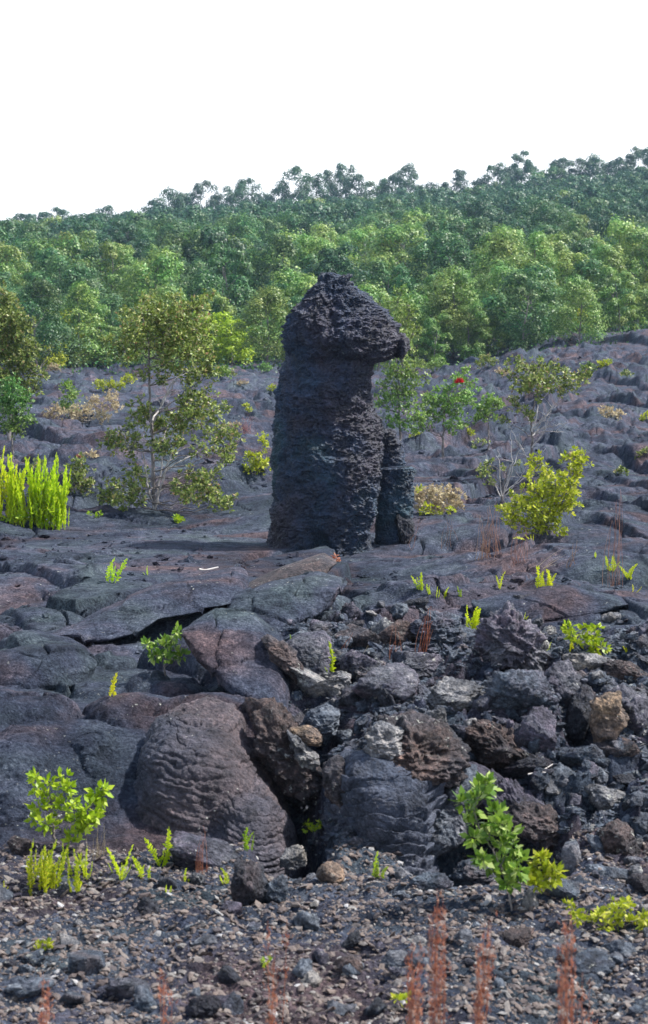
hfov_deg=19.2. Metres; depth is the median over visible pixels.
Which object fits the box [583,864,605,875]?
lava rock
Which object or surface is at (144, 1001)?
lava rock
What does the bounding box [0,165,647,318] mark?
forest
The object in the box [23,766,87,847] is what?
lime shrub
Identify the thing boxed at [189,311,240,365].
forest tree
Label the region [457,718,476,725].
lava rock
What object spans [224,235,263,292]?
forest tree
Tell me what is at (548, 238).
forest tree
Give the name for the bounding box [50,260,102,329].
forest tree
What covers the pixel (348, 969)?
lava rock
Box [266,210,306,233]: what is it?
forest tree
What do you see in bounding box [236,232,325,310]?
forest tree
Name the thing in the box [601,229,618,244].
forest tree
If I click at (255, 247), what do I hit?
forest tree
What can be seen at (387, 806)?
ropy lava mound
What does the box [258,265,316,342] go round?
forest tree
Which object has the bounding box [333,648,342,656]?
lava rock
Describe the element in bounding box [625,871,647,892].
lava rock
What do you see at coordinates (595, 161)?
forest tree
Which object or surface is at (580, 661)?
lava rock
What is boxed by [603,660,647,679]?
lava rock
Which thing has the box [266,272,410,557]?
lava tree mould
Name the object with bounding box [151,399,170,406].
lava rock
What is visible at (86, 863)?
sword fern
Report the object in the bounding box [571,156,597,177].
forest tree
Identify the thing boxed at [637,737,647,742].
lava rock
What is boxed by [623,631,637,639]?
lava rock
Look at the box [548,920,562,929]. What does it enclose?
lava rock
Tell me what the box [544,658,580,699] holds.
lava rock
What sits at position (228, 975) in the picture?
lava rock
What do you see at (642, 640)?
lava rock
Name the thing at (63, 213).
forest tree
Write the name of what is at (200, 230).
forest tree
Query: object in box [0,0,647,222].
sky
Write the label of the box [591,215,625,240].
forest tree
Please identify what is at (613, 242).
forest tree
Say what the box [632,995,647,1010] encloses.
lava rock
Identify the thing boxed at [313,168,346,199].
forest tree
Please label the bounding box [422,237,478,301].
forest tree
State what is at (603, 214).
forest tree
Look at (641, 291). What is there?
forest tree
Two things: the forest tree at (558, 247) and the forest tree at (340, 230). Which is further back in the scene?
the forest tree at (340, 230)
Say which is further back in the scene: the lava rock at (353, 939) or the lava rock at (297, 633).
the lava rock at (297, 633)
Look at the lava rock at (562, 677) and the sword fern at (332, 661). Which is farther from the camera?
the sword fern at (332, 661)
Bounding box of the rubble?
[280,618,647,882]
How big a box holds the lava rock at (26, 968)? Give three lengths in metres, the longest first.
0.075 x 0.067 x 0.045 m
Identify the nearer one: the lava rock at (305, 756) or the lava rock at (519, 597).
the lava rock at (305, 756)
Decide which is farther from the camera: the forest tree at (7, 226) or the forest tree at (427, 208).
the forest tree at (427, 208)
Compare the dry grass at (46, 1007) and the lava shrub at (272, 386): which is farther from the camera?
the lava shrub at (272, 386)
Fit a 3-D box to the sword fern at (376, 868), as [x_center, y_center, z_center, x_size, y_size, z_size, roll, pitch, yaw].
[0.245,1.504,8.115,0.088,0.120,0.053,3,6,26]
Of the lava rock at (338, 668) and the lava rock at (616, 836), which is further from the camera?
the lava rock at (338, 668)
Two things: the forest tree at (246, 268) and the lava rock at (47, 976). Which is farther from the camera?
the forest tree at (246, 268)
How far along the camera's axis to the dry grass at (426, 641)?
11.52 m
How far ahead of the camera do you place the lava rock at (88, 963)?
6.71 m
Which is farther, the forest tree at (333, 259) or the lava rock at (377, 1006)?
the forest tree at (333, 259)
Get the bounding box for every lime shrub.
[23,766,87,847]
[60,779,114,848]
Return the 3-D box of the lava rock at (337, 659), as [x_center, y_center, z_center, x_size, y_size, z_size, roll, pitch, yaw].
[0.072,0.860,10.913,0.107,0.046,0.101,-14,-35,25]
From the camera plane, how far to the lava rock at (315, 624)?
11.37 m
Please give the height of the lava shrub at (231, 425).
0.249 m
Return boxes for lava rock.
[0,641,96,690]
[0,884,12,901]
[2,959,17,967]
[4,983,22,992]
[7,835,31,855]
[11,977,54,997]
[17,964,35,973]
[21,949,45,966]
[39,974,57,984]
[48,868,77,892]
[52,564,248,645]
[59,990,84,1005]
[60,933,80,944]
[68,950,105,975]
[73,919,83,924]
[90,374,96,381]
[104,978,150,998]
[128,986,149,996]
[133,983,156,1012]
[134,897,159,916]
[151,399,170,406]
[157,876,176,889]
[169,831,241,869]
[181,608,289,710]
[184,923,195,930]
[187,995,219,1018]
[188,872,204,885]
[189,987,200,996]
[191,934,218,946]
[218,965,243,983]
[218,995,229,1004]
[220,900,242,915]
[220,991,243,1015]
[227,571,346,631]
[230,858,267,905]
[240,697,287,721]
[246,921,261,931]
[249,553,335,588]
[251,700,322,801]
[260,634,303,684]
[263,873,287,902]
[279,844,306,870]
[283,769,321,807]
[284,630,311,640]
[286,730,319,771]
[287,630,332,674]
[290,667,351,697]
[290,725,322,746]
[292,877,301,884]
[292,958,312,978]
[293,911,319,930]
[300,703,339,745]
[300,970,321,987]
[306,873,315,879]
[308,619,332,631]
[309,901,318,907]
[313,948,328,965]
[316,861,344,883]
[321,626,332,635]
[321,754,345,808]
[327,999,350,1015]
[331,657,340,665]
[332,729,353,744]
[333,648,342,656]
[334,623,380,647]
[334,955,363,973]
[335,613,345,621]
[335,635,352,647]
[335,662,351,679]
[336,623,348,631]
[339,649,380,678]
[339,685,360,706]
[340,601,359,618]
[341,930,360,949]
[342,963,360,975]
[345,1003,356,1012]
[350,620,364,626]
[351,662,419,702]
[362,709,470,788]
[363,721,404,760]
[365,997,387,1016]
[366,610,377,616]
[366,621,376,627]
[371,617,393,634]
[376,600,385,607]
[376,686,394,706]
[378,619,415,645]
[378,950,408,971]
[385,710,397,715]
[388,967,408,976]
[390,603,408,619]
[392,651,442,679]
[393,890,405,896]
[394,513,414,543]
[394,866,412,879]
[400,894,412,899]
[405,597,428,609]
[406,947,438,969]
[407,935,427,944]
[409,609,464,650]
[409,872,453,890]
[416,683,430,698]
[425,677,433,687]
[425,707,446,722]
[426,676,484,712]
[426,931,450,945]
[430,764,477,857]
[436,994,451,1003]
[447,858,496,885]
[449,648,458,660]
[449,724,466,740]
[453,928,472,942]
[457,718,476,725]
[462,958,474,966]
[463,626,475,644]
[463,719,530,777]
[469,761,544,849]
[469,894,482,901]
[471,585,628,620]
[471,921,480,928]
[472,601,549,671]
[472,694,493,711]
[484,669,559,710]
[490,969,502,978]
[493,977,505,988]
[496,973,509,981]
[497,927,534,947]
[498,754,554,780]
[502,801,562,851]
[504,718,513,727]
[509,722,528,748]
[513,594,529,599]
[519,705,556,751]
[522,888,538,907]
[527,739,539,753]
[529,775,548,788]
[532,617,543,625]
[535,968,543,973]
[540,632,549,650]
[541,625,556,635]
[542,878,580,899]
[543,769,553,774]
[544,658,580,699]
[545,779,561,794]
[546,942,561,949]
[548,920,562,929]
[548,980,569,992]
[551,762,574,779]
[555,776,568,787]
[555,935,565,942]
[557,745,587,766]
[558,943,584,963]
[559,841,581,876]
[561,653,614,670]
[563,699,571,706]
[564,683,596,745]
[567,792,581,807]
[569,948,615,976]
[576,631,601,637]
[578,743,609,766]
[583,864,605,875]
[584,784,625,810]
[586,833,604,851]
[587,669,609,685]
[587,826,594,832]
[587,947,607,954]
[588,760,598,779]
[589,690,629,742]
[590,736,639,757]
[591,670,606,684]
[592,870,599,878]
[595,766,607,783]
[596,994,609,1002]
[599,612,620,621]
[599,819,640,856]
[602,625,610,632]
[602,939,636,957]
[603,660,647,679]
[603,684,611,692]
[604,866,628,879]
[608,684,647,733]
[608,739,624,753]
[609,951,623,964]
[612,773,635,786]
[614,784,624,789]
[615,883,624,889]
[616,619,622,624]
[621,741,633,753]
[621,799,630,810]
[621,814,631,824]
[622,792,647,807]
[622,856,644,864]
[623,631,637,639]
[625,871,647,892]
[625,888,630,893]
[626,626,635,634]
[628,863,642,875]
[628,1004,644,1016]
[630,790,645,807]
[631,812,647,836]
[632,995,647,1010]
[635,837,642,847]
[636,634,647,646]
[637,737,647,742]
[637,904,647,914]
[643,927,647,937]
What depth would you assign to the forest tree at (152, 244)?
149.20 m
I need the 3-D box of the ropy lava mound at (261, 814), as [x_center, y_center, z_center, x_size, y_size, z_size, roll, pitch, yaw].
[-0.388,1.540,9.111,0.551,0.526,0.930,0,5,0]
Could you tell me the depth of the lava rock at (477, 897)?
7.61 m
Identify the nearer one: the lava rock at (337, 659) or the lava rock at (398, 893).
the lava rock at (398, 893)
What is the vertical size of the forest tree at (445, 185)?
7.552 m
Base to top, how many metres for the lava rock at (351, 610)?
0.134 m
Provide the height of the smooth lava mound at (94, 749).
0.761 m
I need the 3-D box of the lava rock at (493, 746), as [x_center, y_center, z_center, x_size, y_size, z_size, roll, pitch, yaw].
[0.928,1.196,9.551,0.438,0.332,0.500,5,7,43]
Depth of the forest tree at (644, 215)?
171.77 m
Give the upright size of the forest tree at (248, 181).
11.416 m
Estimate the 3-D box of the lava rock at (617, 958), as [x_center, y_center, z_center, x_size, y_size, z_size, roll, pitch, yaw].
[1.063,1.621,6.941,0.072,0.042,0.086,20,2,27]
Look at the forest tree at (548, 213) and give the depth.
165.22 m
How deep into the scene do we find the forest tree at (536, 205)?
178.32 m
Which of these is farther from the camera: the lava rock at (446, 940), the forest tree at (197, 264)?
the forest tree at (197, 264)
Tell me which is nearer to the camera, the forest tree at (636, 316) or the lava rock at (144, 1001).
the lava rock at (144, 1001)
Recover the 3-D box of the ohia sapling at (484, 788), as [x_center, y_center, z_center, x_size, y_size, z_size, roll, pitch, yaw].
[0.667,1.283,7.519,0.307,0.595,0.300,-1,5,-13]
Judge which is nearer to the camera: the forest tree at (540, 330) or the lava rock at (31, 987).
the lava rock at (31, 987)
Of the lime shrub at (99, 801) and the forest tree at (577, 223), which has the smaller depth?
the lime shrub at (99, 801)
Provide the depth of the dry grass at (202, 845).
8.27 m
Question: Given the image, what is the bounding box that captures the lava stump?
[374,428,416,543]
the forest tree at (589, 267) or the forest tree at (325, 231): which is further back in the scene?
the forest tree at (325, 231)
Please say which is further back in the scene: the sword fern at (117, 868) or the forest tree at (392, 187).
the forest tree at (392, 187)
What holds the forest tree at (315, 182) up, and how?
on the ground at (146, 690)
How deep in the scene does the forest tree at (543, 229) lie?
156.83 m
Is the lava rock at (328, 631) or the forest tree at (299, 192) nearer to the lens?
the lava rock at (328, 631)
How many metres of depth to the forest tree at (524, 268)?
107.05 m
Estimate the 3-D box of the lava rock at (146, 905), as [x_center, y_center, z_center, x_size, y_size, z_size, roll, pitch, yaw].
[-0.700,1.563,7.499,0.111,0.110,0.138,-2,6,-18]
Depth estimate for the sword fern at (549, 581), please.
14.30 m
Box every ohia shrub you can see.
[0,371,37,459]
[53,378,83,417]
[58,451,96,495]
[405,365,482,457]
[470,392,505,449]
[494,445,594,535]
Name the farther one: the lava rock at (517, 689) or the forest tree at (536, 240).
the forest tree at (536, 240)
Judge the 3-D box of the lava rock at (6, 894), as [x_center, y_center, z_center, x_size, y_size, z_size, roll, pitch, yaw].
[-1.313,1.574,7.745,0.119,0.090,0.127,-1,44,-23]
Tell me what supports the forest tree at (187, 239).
on the ground at (146, 690)
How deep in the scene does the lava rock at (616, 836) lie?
8.51 m
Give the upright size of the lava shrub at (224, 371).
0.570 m
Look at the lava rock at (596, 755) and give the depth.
9.36 m
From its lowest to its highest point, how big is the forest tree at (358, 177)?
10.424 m
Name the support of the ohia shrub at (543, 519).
on the ground at (146, 690)
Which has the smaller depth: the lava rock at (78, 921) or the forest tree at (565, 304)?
the lava rock at (78, 921)
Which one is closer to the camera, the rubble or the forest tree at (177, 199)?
the rubble
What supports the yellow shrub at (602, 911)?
on the ground at (146, 690)
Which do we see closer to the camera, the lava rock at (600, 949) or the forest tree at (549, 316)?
the lava rock at (600, 949)
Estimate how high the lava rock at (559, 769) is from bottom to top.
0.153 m
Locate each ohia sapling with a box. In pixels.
[141,621,190,675]
[451,770,531,910]
[524,848,569,895]
[559,619,611,655]
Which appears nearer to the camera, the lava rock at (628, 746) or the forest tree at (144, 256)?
the lava rock at (628, 746)
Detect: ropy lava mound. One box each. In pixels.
[133,697,303,878]
[206,775,299,878]
[318,738,447,875]
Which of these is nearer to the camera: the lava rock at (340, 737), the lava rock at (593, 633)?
the lava rock at (340, 737)
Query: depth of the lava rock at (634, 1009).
6.31 m
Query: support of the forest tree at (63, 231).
on the ground at (146, 690)
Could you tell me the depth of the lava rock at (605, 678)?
10.25 m
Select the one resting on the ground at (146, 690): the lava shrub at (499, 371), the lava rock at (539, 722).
the lava shrub at (499, 371)
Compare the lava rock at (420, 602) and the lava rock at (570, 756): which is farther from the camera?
the lava rock at (420, 602)
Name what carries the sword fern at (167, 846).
on the ground at (146, 690)
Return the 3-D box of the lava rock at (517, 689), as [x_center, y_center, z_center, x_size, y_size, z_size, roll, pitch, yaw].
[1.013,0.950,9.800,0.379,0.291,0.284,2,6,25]
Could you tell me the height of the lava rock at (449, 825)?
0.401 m
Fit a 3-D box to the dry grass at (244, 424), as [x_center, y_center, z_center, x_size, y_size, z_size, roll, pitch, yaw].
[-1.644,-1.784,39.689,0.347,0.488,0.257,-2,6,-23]
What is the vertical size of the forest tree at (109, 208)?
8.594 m
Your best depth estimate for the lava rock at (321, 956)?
6.86 m
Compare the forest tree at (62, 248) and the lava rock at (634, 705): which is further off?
the forest tree at (62, 248)
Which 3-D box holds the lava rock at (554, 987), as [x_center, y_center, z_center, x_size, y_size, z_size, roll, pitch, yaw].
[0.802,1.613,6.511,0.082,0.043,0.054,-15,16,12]
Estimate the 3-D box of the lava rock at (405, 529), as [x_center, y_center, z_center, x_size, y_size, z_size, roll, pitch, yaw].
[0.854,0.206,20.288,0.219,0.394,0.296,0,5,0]
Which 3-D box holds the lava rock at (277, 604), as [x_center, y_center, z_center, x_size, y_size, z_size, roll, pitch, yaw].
[-0.312,0.641,13.124,0.761,0.366,1.202,3,6,29]
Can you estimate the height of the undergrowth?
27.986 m
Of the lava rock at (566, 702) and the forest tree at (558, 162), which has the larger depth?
the forest tree at (558, 162)
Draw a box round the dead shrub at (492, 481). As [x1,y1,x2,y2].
[475,433,545,501]
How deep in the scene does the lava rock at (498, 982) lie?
6.51 m
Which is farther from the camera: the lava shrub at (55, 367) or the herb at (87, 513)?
the lava shrub at (55, 367)
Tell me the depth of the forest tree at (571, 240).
138.62 m
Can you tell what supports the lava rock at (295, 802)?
on the ropy lava mound at (197, 763)
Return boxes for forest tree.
[0,216,24,242]
[0,241,36,295]
[0,256,40,294]
[0,270,28,313]
[0,284,33,336]
[2,235,30,278]
[3,220,51,243]
[4,294,42,358]
[7,229,103,296]
[7,275,78,371]
[9,211,31,221]
[9,239,52,281]
[15,229,45,247]
[21,254,88,309]
[23,317,92,366]
[25,246,71,298]
[26,211,48,220]
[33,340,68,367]
[35,223,58,245]
[42,206,70,219]
[46,280,117,367]
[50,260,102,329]
[55,220,103,255]
[56,230,104,279]
[57,229,72,237]
[57,253,91,295]
[57,261,120,327]
[58,310,106,367]
[61,235,100,282]
[63,290,135,362]
[68,218,113,281]
[82,322,118,367]
[90,246,114,294]
[93,240,136,313]
[94,204,116,219]
[99,242,146,304]
[104,238,157,285]
[105,220,149,254]
[107,219,138,265]
[107,326,132,364]
[109,259,158,317]
[114,245,198,310]
[121,300,182,369]
[125,281,198,363]
[132,218,153,240]
[132,230,159,260]
[133,267,243,361]
[137,194,169,212]
[139,245,171,290]
[141,223,240,302]
[142,221,162,254]
[145,213,196,251]
[145,243,157,260]
[147,219,186,253]
[156,185,200,209]
[158,257,196,284]
[170,223,266,305]
[170,230,201,254]
[171,256,249,300]
[184,192,201,208]
[187,222,214,252]
[189,179,224,209]
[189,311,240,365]
[192,289,236,346]
[195,240,255,324]
[200,248,255,317]
[208,195,235,206]
[210,319,256,364]
[212,210,263,243]
[214,213,265,242]
[218,182,253,207]
[223,243,265,292]
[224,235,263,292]
[224,324,269,361]
[225,177,261,204]
[227,283,291,367]
[233,259,263,305]
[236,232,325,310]
[238,211,265,242]
[242,234,263,248]
[246,300,276,360]
[249,318,283,360]
[250,259,301,325]
[252,191,273,205]
[252,226,350,295]
[254,209,302,239]
[256,281,292,342]
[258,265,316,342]
[260,234,295,279]
[261,229,281,244]
[265,184,294,201]
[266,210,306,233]
[270,294,302,359]
[271,164,313,201]
[277,282,308,340]
[281,233,335,306]
[290,215,332,256]
[291,221,358,268]
[292,220,320,235]
[293,231,334,267]
[293,242,376,294]
[297,171,331,199]
[311,258,362,284]
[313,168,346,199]
[324,161,357,200]
[329,222,369,266]
[338,173,369,199]
[338,222,382,290]
[348,222,375,261]
[349,210,385,232]
[349,210,398,268]
[354,217,431,296]
[354,280,420,370]
[356,231,430,290]
[360,177,388,198]
[367,259,419,303]
[376,169,403,193]
[376,200,441,230]
[378,210,418,230]
[384,209,404,223]
[384,209,422,241]
[387,289,440,361]
[391,304,451,359]
[393,161,428,194]
[393,250,429,299]
[394,224,469,315]
[395,206,435,254]
[405,218,441,241]
[406,283,443,333]
[412,312,453,362]
[413,268,462,346]
[414,180,442,192]
[417,261,495,357]
[420,231,473,297]
[420,294,479,357]
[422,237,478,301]
[424,210,484,249]
[428,205,466,223]
[437,181,454,192]
[445,216,489,258]
[446,168,470,191]
[449,301,492,360]
[450,196,498,226]
[451,276,483,327]
[463,221,536,338]
[463,253,526,345]
[468,175,488,189]
[469,263,532,349]
[470,315,507,354]
[472,282,497,332]
[477,261,575,348]
[479,220,508,232]
[480,161,512,189]
[486,225,527,259]
[489,212,512,231]
[495,321,537,347]
[496,166,514,184]
[504,278,548,349]
[505,217,529,267]
[508,150,534,185]
[508,196,579,228]
[508,203,594,241]
[514,258,556,295]
[515,162,544,185]
[515,316,549,343]
[516,165,567,187]
[516,230,563,305]
[517,268,558,312]
[523,221,573,244]
[524,232,572,271]
[528,227,552,240]
[528,240,564,285]
[532,231,572,272]
[534,301,562,337]
[545,157,572,184]
[547,248,597,311]
[547,274,613,343]
[547,286,587,333]
[553,237,603,313]
[558,157,575,178]
[559,212,594,252]
[561,256,618,320]
[562,236,576,247]
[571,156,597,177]
[571,304,592,332]
[576,153,612,180]
[580,213,647,306]
[582,218,601,237]
[585,236,628,301]
[585,242,644,305]
[586,205,615,238]
[590,305,610,331]
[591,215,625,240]
[593,269,636,331]
[596,158,620,179]
[596,265,640,331]
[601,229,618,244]
[603,271,642,330]
[607,229,647,306]
[612,153,637,180]
[613,226,646,305]
[620,209,643,220]
[621,282,647,321]
[625,146,646,173]
[627,216,647,228]
[627,304,647,330]
[629,211,647,227]
[632,145,647,179]
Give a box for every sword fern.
[0,446,71,529]
[25,839,82,895]
[78,849,92,878]
[105,558,126,582]
[107,844,133,879]
[109,673,117,696]
[132,856,143,877]
[144,829,173,866]
[219,868,228,883]
[242,827,252,850]
[325,641,336,672]
[372,852,388,878]
[411,573,423,589]
[465,605,480,628]
[496,572,504,588]
[535,566,543,587]
[542,569,556,585]
[605,556,619,570]
[618,564,637,579]
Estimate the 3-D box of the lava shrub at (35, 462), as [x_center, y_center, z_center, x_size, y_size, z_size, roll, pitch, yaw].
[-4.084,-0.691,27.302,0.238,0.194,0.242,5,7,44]
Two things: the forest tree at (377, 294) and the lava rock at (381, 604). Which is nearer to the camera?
the lava rock at (381, 604)
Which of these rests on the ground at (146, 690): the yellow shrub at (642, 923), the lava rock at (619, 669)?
the yellow shrub at (642, 923)
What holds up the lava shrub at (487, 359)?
on the ground at (146, 690)
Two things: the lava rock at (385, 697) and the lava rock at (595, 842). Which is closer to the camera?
the lava rock at (595, 842)
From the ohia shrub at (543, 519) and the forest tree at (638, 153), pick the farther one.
the forest tree at (638, 153)
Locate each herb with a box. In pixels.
[1,500,66,523]
[30,937,53,949]
[86,509,102,517]
[260,956,272,966]
[301,819,322,872]
[330,553,340,561]
[389,991,410,1006]
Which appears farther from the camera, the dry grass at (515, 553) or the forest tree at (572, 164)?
the forest tree at (572, 164)
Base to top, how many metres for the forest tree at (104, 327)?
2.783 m
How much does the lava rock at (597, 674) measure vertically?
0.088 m
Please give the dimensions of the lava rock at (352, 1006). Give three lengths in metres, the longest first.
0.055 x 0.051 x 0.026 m
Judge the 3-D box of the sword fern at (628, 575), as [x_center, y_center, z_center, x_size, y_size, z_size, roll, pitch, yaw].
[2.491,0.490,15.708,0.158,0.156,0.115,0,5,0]
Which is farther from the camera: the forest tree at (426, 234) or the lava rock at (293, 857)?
the forest tree at (426, 234)
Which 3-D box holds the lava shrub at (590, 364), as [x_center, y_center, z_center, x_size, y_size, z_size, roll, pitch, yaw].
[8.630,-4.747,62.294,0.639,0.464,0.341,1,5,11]
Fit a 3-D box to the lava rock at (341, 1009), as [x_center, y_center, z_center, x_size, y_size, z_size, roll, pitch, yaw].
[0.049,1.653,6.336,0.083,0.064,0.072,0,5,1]
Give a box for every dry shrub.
[42,388,124,424]
[413,482,466,514]
[598,405,626,420]
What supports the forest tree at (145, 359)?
on the ground at (146, 690)
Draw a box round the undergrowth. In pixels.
[0,280,647,373]
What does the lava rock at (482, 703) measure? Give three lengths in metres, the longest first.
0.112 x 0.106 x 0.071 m
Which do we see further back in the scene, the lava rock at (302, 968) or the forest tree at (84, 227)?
the forest tree at (84, 227)
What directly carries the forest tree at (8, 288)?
on the ground at (146, 690)
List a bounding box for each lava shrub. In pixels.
[29,458,43,469]
[47,362,60,370]
[83,449,98,457]
[120,373,137,384]
[171,514,184,522]
[212,365,231,378]
[219,368,236,376]
[228,420,241,430]
[237,379,248,385]
[257,362,272,371]
[266,384,275,390]
[410,358,427,366]
[424,356,448,372]
[466,426,475,435]
[471,437,490,448]
[474,352,498,368]
[494,366,507,376]
[580,361,597,371]
[613,465,628,475]
[620,368,634,376]
[634,446,647,459]
[639,410,647,420]
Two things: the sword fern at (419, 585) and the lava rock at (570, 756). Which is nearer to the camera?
the lava rock at (570, 756)
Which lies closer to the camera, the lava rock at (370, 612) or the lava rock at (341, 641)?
the lava rock at (341, 641)
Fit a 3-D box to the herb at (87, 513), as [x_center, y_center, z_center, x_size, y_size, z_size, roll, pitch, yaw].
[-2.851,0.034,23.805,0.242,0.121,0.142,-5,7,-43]
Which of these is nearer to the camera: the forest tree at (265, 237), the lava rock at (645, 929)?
the lava rock at (645, 929)
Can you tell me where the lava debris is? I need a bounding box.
[0,354,647,653]
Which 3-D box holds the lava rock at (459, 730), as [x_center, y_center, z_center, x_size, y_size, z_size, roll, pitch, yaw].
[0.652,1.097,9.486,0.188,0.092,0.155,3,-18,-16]
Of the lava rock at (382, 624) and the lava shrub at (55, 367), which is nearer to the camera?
the lava rock at (382, 624)
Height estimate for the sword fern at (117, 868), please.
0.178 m
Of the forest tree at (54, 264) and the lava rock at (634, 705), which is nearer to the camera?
the lava rock at (634, 705)
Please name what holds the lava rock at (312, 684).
on the ground at (146, 690)
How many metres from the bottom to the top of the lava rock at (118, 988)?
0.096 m
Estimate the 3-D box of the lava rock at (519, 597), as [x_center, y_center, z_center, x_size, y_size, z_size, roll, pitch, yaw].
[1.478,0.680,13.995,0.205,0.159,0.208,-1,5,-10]
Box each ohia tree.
[0,280,49,440]
[95,287,246,512]
[373,283,431,440]
[497,354,592,477]
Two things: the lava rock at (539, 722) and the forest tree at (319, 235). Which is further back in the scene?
the forest tree at (319, 235)
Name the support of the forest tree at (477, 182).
on the ground at (146, 690)
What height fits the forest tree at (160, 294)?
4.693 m
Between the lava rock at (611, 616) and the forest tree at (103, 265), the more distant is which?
the forest tree at (103, 265)
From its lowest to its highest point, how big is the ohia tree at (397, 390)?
3.277 m
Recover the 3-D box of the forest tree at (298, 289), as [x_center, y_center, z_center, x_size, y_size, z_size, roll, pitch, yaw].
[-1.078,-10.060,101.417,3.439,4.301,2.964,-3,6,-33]
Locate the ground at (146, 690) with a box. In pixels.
[0,316,647,1023]
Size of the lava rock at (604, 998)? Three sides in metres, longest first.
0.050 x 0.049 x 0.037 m
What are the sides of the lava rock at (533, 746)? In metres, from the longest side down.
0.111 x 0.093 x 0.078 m
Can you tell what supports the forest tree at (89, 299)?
on the ground at (146, 690)
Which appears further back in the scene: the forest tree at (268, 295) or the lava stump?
the forest tree at (268, 295)
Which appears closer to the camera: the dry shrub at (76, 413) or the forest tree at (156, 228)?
the dry shrub at (76, 413)
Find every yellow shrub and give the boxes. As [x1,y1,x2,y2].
[91,377,124,391]
[242,402,252,411]
[242,431,270,475]
[415,484,455,514]
[562,895,639,932]
[597,358,611,367]
[636,907,647,932]
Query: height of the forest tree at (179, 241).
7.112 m
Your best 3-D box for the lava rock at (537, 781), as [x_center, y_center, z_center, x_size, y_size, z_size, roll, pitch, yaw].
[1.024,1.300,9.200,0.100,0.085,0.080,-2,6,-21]
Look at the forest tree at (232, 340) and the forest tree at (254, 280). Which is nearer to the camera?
the forest tree at (232, 340)
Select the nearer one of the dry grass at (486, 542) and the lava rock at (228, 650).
the lava rock at (228, 650)
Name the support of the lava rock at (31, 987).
on the ground at (146, 690)
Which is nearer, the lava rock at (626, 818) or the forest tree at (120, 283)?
the lava rock at (626, 818)
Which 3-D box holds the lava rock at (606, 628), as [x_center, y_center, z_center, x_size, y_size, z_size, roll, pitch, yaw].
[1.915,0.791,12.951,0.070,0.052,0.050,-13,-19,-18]
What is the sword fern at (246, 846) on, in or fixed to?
on the ground at (146, 690)
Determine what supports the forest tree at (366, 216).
on the ground at (146, 690)
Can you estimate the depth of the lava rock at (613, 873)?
8.09 m
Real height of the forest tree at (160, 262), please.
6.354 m
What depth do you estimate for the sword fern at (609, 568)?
15.84 m
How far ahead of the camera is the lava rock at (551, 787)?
9.20 m
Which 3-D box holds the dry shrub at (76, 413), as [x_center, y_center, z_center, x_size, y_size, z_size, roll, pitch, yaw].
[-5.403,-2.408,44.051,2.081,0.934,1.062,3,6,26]
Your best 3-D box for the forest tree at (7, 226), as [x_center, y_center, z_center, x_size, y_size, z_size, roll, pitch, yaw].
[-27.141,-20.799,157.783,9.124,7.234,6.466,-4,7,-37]
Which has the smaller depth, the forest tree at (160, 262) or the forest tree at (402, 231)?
the forest tree at (160, 262)
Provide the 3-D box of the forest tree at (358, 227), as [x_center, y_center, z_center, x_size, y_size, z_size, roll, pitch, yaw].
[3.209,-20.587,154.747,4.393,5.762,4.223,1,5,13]
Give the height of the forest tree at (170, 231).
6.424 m
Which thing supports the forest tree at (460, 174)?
on the ground at (146, 690)
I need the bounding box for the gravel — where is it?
[0,824,647,1023]
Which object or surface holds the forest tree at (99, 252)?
on the ground at (146, 690)
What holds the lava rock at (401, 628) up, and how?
on the ground at (146, 690)
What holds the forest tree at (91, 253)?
on the ground at (146, 690)
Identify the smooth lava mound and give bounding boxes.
[0,720,56,826]
[68,730,113,778]
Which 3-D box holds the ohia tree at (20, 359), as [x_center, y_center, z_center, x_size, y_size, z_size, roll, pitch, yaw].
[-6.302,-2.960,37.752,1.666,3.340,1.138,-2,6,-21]
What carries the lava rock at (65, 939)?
on the ground at (146, 690)
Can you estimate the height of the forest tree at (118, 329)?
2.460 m
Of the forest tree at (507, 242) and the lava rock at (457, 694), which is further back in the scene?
the forest tree at (507, 242)
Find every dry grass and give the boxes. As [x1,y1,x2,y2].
[35,973,54,1023]
[87,829,106,858]
[155,967,177,1023]
[196,826,208,872]
[242,414,251,432]
[263,924,292,1023]
[389,630,400,658]
[404,940,425,1023]
[415,608,432,651]
[424,889,450,1023]
[441,520,457,549]
[469,911,496,1023]
[475,506,500,559]
[511,520,529,563]
[554,906,581,1023]
[566,545,578,566]
[572,972,597,1023]
[602,491,622,586]
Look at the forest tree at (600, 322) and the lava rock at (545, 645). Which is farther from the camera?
the forest tree at (600, 322)
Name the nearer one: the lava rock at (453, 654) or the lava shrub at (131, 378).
the lava rock at (453, 654)
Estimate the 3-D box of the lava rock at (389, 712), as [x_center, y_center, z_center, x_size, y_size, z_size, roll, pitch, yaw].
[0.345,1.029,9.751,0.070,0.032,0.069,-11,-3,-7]
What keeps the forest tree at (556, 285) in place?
on the ground at (146, 690)
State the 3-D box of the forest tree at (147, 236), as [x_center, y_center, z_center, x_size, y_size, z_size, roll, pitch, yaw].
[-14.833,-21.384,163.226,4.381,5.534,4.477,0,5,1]
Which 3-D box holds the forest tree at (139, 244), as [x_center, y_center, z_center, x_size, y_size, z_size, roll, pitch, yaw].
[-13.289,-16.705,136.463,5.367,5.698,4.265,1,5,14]
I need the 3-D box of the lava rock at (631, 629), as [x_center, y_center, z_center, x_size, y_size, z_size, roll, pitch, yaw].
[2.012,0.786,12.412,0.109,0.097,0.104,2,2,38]
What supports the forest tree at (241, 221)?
on the ground at (146, 690)
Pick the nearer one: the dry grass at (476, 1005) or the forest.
the dry grass at (476, 1005)
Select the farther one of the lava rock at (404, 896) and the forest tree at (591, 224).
the forest tree at (591, 224)
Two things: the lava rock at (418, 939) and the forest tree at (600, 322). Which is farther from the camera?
the forest tree at (600, 322)
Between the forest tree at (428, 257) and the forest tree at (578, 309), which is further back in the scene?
the forest tree at (428, 257)

